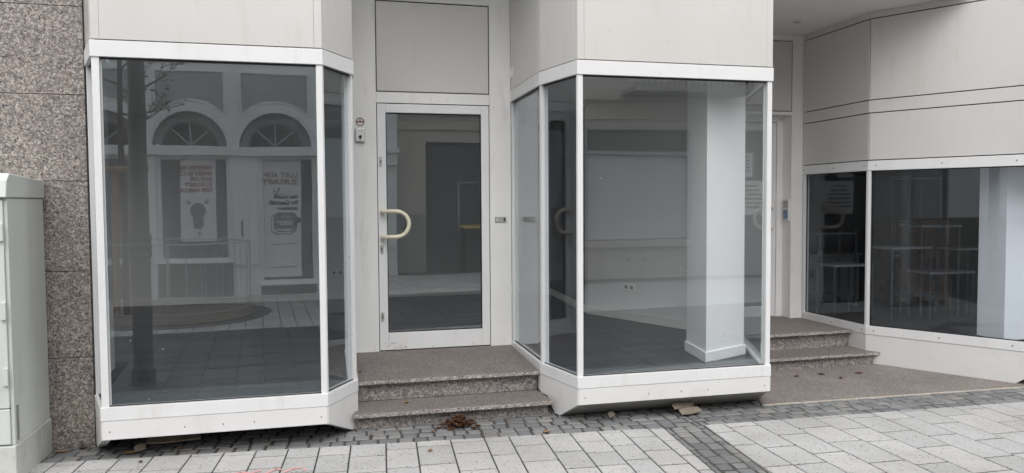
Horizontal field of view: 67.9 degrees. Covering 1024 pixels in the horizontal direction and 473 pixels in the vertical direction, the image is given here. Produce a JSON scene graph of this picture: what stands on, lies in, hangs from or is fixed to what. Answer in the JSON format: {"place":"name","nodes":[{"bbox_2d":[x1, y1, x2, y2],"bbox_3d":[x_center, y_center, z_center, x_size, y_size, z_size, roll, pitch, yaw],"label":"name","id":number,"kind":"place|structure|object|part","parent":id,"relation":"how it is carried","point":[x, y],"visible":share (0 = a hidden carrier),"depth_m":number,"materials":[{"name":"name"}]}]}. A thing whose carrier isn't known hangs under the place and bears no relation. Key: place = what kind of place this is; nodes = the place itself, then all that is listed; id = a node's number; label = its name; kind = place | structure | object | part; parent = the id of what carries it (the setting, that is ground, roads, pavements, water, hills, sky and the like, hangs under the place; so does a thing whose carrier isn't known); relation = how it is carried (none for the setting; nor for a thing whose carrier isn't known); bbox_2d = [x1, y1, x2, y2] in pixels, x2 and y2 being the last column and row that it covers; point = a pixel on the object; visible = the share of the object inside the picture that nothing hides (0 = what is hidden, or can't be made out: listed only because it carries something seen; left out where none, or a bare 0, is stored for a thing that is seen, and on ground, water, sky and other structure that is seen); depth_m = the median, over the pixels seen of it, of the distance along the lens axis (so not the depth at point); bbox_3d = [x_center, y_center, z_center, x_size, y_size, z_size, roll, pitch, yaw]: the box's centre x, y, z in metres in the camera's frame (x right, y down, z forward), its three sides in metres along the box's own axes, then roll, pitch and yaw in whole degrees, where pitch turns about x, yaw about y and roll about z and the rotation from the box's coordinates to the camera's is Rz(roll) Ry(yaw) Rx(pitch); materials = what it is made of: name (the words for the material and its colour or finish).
{"place":"outdoors","nodes":[
{"label":"outdoors","id":0,"kind":"place"},
{"bbox_2d":[29,427,714,472],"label":"pavement","id":1,"kind":"structure","parent":0,"point":[539,452],"depth_m":4.77,"materials":[{"name":"grey stone"}]},
{"bbox_2d":[0,173,52,472],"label":"utility cabinet","id":2,"kind":"object","parent":1,"relation":"on","point":[26,446],"visible":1,"depth_m":4.54,"materials":[{"name":"grey metal"}]},
{"bbox_3d":[-3.181,0.397,4.276,0.598,1.196,0.038,-1,3,-14],"label":"door","id":3,"kind":"part","parent":2,"relation":"part of","materials":[{"name":"grey metal"}]},
{"bbox_3d":[-3.182,1.102,4.317,0.594,0.205,0.018,-1,3,-14],"label":"door","id":4,"kind":"part","parent":2,"relation":"part of","materials":[{"name":"grey metal"}]},
{"bbox_2d":[236,467,306,472],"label":"chalk mark","id":5,"kind":"object","parent":1,"relation":"on","point":[305,469],"visible":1,"depth_m":4.56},
{"bbox_2d":[111,292,751,392],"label":"shop floor","id":6,"kind":"structure","parent":0,"point":[161,347],"depth_m":7.23,"materials":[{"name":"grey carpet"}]},
{"bbox_2d":[102,59,687,370],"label":"shop wall","id":7,"kind":"structure","parent":6,"relation":"on","point":[203,207],"depth_m":9.79,"materials":[{"name":"glass"}]},
{"bbox_2d":[331,269,343,275],"bbox_3d":[-2.305,0.483,10.215,0.244,0.080,0.016,-1,3,-14],"label":"wall socket","id":8,"kind":"object","parent":7,"relation":"attached to","point":[336,272],"depth_m":10.20,"materials":[{"name":"white plastic"}]},
{"bbox_2d":[106,59,687,123],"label":"shop ceiling","id":9,"kind":"structure","parent":7,"relation":"attached to","point":[165,88],"depth_m":7.63,"materials":[{"name":"grey paint"}]},
{"bbox_2d":[113,286,686,329],"bbox_3d":[-1.393,0.806,9.889,7.564,0.087,2.988,0,3,15],"label":"skirting","id":10,"kind":"object","parent":7,"relation":"attached to","point":[657,320],"visible":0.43,"depth_m":9.81,"materials":[{"name":"white plastic"}]},
{"bbox_2d":[351,0,511,352],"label":"door surround","id":11,"kind":"object","parent":7,"relation":"attached to","point":[439,52],"visible":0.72,"depth_m":6.63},
{"bbox_2d":[355,128,364,141],"bbox_3d":[-1.296,-0.867,6.495,0.078,0.115,0.042,-1,3,-14],"label":"key switch","id":12,"kind":"object","parent":11,"relation":"attached to","point":[360,134],"visible":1,"depth_m":6.48,"materials":[{"name":"metal"}]},
{"bbox_2d":[355,117,364,125],"bbox_3d":[-1.301,-0.983,6.509,0.080,0.080,0.003,-1,3,-14],"label":"round sticker","id":13,"kind":"object","parent":11,"relation":"attached to","point":[359,121],"visible":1,"depth_m":6.51,"materials":[{"name":"grey plastic"}]},
{"bbox_2d":[377,103,489,349],"bbox_3d":[-0.676,-0.083,6.696,0.984,2.144,0.128,-1,3,-14],"label":"entrance door","id":14,"kind":"structure","parent":11,"relation":"attached to","point":[417,339],"depth_m":6.71,"materials":[{"name":"white metal"}]},
{"bbox_2d":[495,216,506,221],"bbox_3d":[-0.101,-0.154,6.840,0.106,0.052,0.010,-1,3,-14],"label":"wall plate","id":15,"kind":"object","parent":11,"relation":"attached to","point":[501,219],"depth_m":6.84,"materials":[{"name":"metal"}]},
{"bbox_2d":[624,283,634,291],"bbox_3d":[1.268,0.550,8.221,0.016,0.080,0.162,-2,3,-37],"label":"wall socket","id":16,"kind":"object","parent":7,"relation":"attached to","point":[629,287],"depth_m":8.21,"materials":[{"name":"white plastic"}]},
{"bbox_2d":[112,358,757,404],"bbox_3d":[-0.339,1.033,5.533,4.820,0.006,0.435,-1,3,-14],"label":"window ledge","id":17,"kind":"object","parent":6,"relation":"on","point":[134,397],"depth_m":5.24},
{"bbox_2d":[548,106,584,303],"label":"side room wall","id":18,"kind":"structure","parent":6,"relation":"on","point":[562,199],"depth_m":9.84,"materials":[{"name":"grey paint"}]},
{"bbox_2d":[685,80,745,361],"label":"pillar","id":19,"kind":"structure","parent":6,"relation":"on","point":[715,202],"depth_m":6.18,"materials":[{"name":"white paint"}]},
{"bbox_2d":[34,317,1023,472],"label":"ground","id":20,"kind":"structure","parent":0,"point":[115,373],"depth_m":5.24,"materials":[{"name":"grey stone"}]},
{"bbox_2d":[0,0,96,449],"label":"granite wall","id":21,"kind":"structure","parent":20,"relation":"on","point":[43,118],"depth_m":4.94,"materials":[{"name":"grey stone"}]},
{"bbox_2d":[40,395,698,462],"bbox_3d":[-1.993,1.382,5.436,6.624,0.025,1.065,-1,3,-9],"label":"gutter band","id":22,"kind":"object","parent":20,"relation":"on","point":[409,432],"visible":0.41,"depth_m":5.29,"materials":[{"name":"grey stone"}]},
{"bbox_2d":[122,451,140,453],"bbox_3d":[-2.451,1.391,4.894,0.108,0.010,0.053,-1,3,-14],"label":"dead leaf","id":23,"kind":"object","parent":22,"relation":"on","point":[128,452],"visible":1,"depth_m":4.90,"materials":[{"name":"brown plant"}]},
{"bbox_2d":[134,444,145,451],"bbox_3d":[-2.409,1.366,4.924,0.069,0.040,0.028,-2,3,-39],"label":"wood scrap","id":24,"kind":"object","parent":22,"relation":"on","point":[139,447],"visible":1,"depth_m":4.92,"materials":[{"name":"beige wood"}]},
{"bbox_2d":[146,434,200,443],"bbox_3d":[-2.249,1.340,5.066,0.339,0.041,0.099,-1,3,-14],"label":"wood scrap","id":25,"kind":"object","parent":22,"relation":"on","point":[168,439],"visible":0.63,"depth_m":5.04,"materials":[{"name":"brown wood"}]},
{"bbox_2d":[83,0,357,446],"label":"bay window","id":26,"kind":"structure","parent":22,"relation":"on","point":[317,34],"depth_m":4.86,"materials":[{"name":"white metal"}]},
{"bbox_2d":[353,345,551,429],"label":"granite steps","id":27,"kind":"structure","parent":22,"relation":"on","point":[426,374],"depth_m":5.83,"materials":[{"name":"grey stone"}]},
{"bbox_2d":[436,414,481,430],"bbox_3d":[-0.393,1.317,5.468,0.332,0.083,0.277,-1,3,-14],"label":"leaf pile","id":28,"kind":"object","parent":22,"relation":"on","point":[457,420],"visible":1,"depth_m":5.43,"materials":[{"name":"brown plant"}]},
{"bbox_2d":[608,411,614,417],"bbox_3d":[0.734,1.315,5.623,0.028,0.040,0.059,2,3,44],"label":"wood scrap","id":29,"kind":"object","parent":22,"relation":"on","point":[611,414],"visible":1,"depth_m":5.62,"materials":[{"name":"beige wood"}]},
{"bbox_2d":[510,0,773,414],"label":"bay window","id":30,"kind":"structure","parent":22,"relation":"on","point":[553,41],"depth_m":5.64,"materials":[{"name":"white metal"}]},
{"bbox_2d":[672,401,693,409],"bbox_3d":[1.294,1.277,5.772,0.199,0.040,0.047,-2,3,-33],"label":"wood scrap","id":31,"kind":"object","parent":22,"relation":"on","point":[681,404],"visible":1,"depth_m":5.76,"materials":[{"name":"beige wood"}]},
{"bbox_2d":[679,406,701,414],"bbox_3d":[1.338,1.308,5.718,0.189,0.040,0.061,-2,3,-27],"label":"wood scrap","id":32,"kind":"object","parent":22,"relation":"on","point":[689,410],"visible":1,"depth_m":5.71,"materials":[{"name":"beige wood"}]},
{"bbox_2d":[665,426,765,472],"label":"drain strip","id":33,"kind":"object","parent":20,"relation":"on","point":[689,438],"visible":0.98,"depth_m":4.90,"materials":[{"name":"grey stone"}]},
{"bbox_2d":[672,380,1023,424],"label":"gutter band recess","id":34,"kind":"object","parent":20,"relation":"on","point":[750,412],"visible":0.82,"depth_m":5.94,"materials":[{"name":"grey stone"}]},
{"bbox_2d":[744,122,979,310],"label":"corner shop wall","id":35,"kind":"structure","parent":20,"relation":"on","point":[836,203],"depth_m":12.32,"materials":[{"name":"glass"}]},
{"bbox_2d":[744,275,1023,340],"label":"corner shop floor","id":36,"kind":"structure","parent":35,"relation":"attached to","point":[944,320],"depth_m":8.72,"materials":[{"name":"carpet"}]},
{"bbox_2d":[809,229,857,307],"bbox_3d":[3.879,0.382,9.288,0.524,0.931,0.324,-1,3,-14],"label":"metal rack","id":37,"kind":"object","parent":36,"relation":"on","point":[838,293],"visible":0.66,"depth_m":9.20,"materials":[{"name":"metal"}]},
{"bbox_2d":[815,262,864,316],"bbox_3d":[3.700,0.592,8.531,0.440,0.582,0.340,-1,3,-14],"label":"table","id":38,"kind":"object","parent":36,"relation":"on","point":[841,264],"visible":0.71,"depth_m":8.51,"materials":[{"name":"metal"}]},
{"bbox_2d":[871,245,932,319],"bbox_3d":[4.277,0.496,8.361,0.520,0.782,0.340,-1,3,-14],"label":"table","id":39,"kind":"object","parent":36,"relation":"on","point":[897,247],"visible":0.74,"depth_m":8.26,"materials":[{"name":"metal"}]},
{"bbox_2d":[888,175,941,307],"bbox_3d":[4.881,0.054,9.215,0.444,1.581,0.324,-1,3,-14],"label":"metal rack","id":40,"kind":"object","parent":36,"relation":"on","point":[909,218],"visible":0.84,"depth_m":9.14,"materials":[{"name":"metal"}]},
{"bbox_2d":[899,224,961,317],"bbox_3d":[4.671,0.372,8.506,0.520,1.012,0.340,-1,3,-14],"label":"table","id":41,"kind":"object","parent":36,"relation":"on","point":[922,226],"visible":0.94,"depth_m":8.42,"materials":[{"name":"metal"}]},
{"bbox_2d":[907,268,974,319],"bbox_3d":[4.719,0.628,8.374,0.580,0.512,0.340,-1,3,-14],"label":"table","id":42,"kind":"object","parent":36,"relation":"on","point":[950,271],"visible":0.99,"depth_m":8.30,"materials":[{"name":"metal"}]},
{"bbox_2d":[935,246,978,315],"bbox_3d":[5.109,0.494,8.620,0.460,0.752,0.340,-1,3,-14],"label":"table","id":43,"kind":"object","parent":36,"relation":"on","point":[967,248],"visible":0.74,"depth_m":8.69,"materials":[{"name":"metal"}]},
{"bbox_2d":[977,167,1023,339],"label":"pillar","id":44,"kind":"structure","parent":36,"relation":"on","point":[1000,305],"depth_m":6.96,"materials":[{"name":"white paint"}]},
{"bbox_2d":[810,168,979,175],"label":"corner shop ceiling","id":45,"kind":"structure","parent":35,"relation":"attached to","point":[960,172],"depth_m":11.25,"materials":[{"name":"grey paint"}]},
{"bbox_2d":[801,0,1023,382],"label":"corner shop front","id":46,"kind":"object","parent":35,"relation":"attached to","point":[935,85],"visible":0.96,"depth_m":7.10,"materials":[{"name":"white metal"}]},
{"bbox_2d":[705,402,1023,472],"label":"pavement beyond strip","id":47,"kind":"object","parent":20,"relation":"on","point":[964,452],"visible":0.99,"depth_m":5.06,"materials":[{"name":"grey stone"}]},
{"bbox_2d":[762,386,1023,405],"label":"cement edge","id":48,"kind":"object","parent":20,"relation":"on","point":[889,396],"visible":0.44,"depth_m":6.21,"materials":[{"name":"grey concrete"}]},
{"bbox_2d":[809,251,861,301],"bbox_3d":[3.833,0.518,9.897,1.240,0.606,0.550,-1,3,-14],"label":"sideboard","id":49,"kind":"object","parent":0,"point":[827,278],"visible":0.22,"depth_m":9.70,"materials":[{"name":"wood"}]},
{"bbox_2d":[758,364,1023,404],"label":"recess paving","id":50,"kind":"structure","parent":0,"point":[811,384],"depth_m":6.63,"materials":[{"name":"stone"}]},
{"bbox_2d":[745,34,803,317],"bbox_3d":[2.679,-0.475,7.891,1.426,3.420,1.238,-1,3,-14],"label":"door surround","id":51,"kind":"object","parent":50,"relation":"on","point":[787,87],"visible":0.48,"depth_m":8.43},
{"bbox_2d":[744,122,775,316],"bbox_3d":[2.481,-0.177,8.419,1.005,2.170,0.123,-1,3,-14],"label":"entrance door","id":52,"kind":"structure","parent":51,"relation":"attached to","point":[752,311],"depth_m":8.53,"materials":[{"name":"white metal"}]},
{"bbox_2d":[745,153,752,176],"bbox_3d":[2.579,-0.795,8.447,0.210,0.270,0.002,-1,3,-14],"label":"paper notice","id":53,"kind":"object","parent":52,"relation":"attached to","point":[748,164],"visible":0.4,"depth_m":8.46,"materials":[{"name":"white paper"}]},
{"bbox_2d":[745,181,762,214],"bbox_3d":[2.664,-0.431,8.484,0.380,0.380,0.002,-1,3,-14],"label":"paper notice","id":54,"kind":"object","parent":52,"relation":"attached to","point":[753,196],"visible":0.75,"depth_m":8.49,"materials":[{"name":"white paper"}]},
{"bbox_2d":[783,199,789,220],"bbox_3d":[3.057,-0.298,8.475,0.024,0.240,0.113,-1,3,-14],"label":"intercom","id":55,"kind":"object","parent":51,"relation":"attached to","point":[786,209],"visible":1,"depth_m":8.45,"materials":[{"name":"white plastic"}]},
{"bbox_2d":[744,316,879,370],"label":"granite steps","id":56,"kind":"structure","parent":50,"relation":"on","point":[796,343],"depth_m":7.53,"materials":[{"name":"grey stone"}]},
{"bbox_2d":[872,219,949,301],"bbox_3d":[5.167,0.296,9.906,0.800,1.031,0.518,-1,3,-14],"label":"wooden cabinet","id":57,"kind":"object","parent":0,"point":[880,232],"visible":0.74,"depth_m":9.70,"materials":[{"name":"brown wood"}]},
{"bbox_3d":[5.036,0.310,9.616,0.385,0.970,0.018,-1,3,-14],"label":"door","id":58,"kind":"part","parent":57,"relation":"part of","materials":[{"name":"grey wood"}]},
{"bbox_3d":[5.419,0.303,9.711,0.385,0.970,0.018,-1,3,-14],"label":"door","id":59,"kind":"part","parent":57,"relation":"part of","materials":[{"name":"grey wood"}]},
{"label":"flat roof","id":60,"kind":"structure","parent":0,"visible":0},
{"bbox_2d":[773,0,938,35],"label":"soffit","id":61,"kind":"structure","parent":60,"relation":"attached to","point":[814,15],"depth_m":7.31,"materials":[{"name":"white paint"}]},
{"bbox_2d":[791,20,801,23],"bbox_3d":[2.887,-2.174,7.715,0.110,0.012,0.110,-1,3,-14],"label":"downlight","id":62,"kind":"object","parent":61,"relation":"attached to","point":[796,22],"visible":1,"depth_m":7.71,"materials":[{"name":"white plastic"}]}
]}

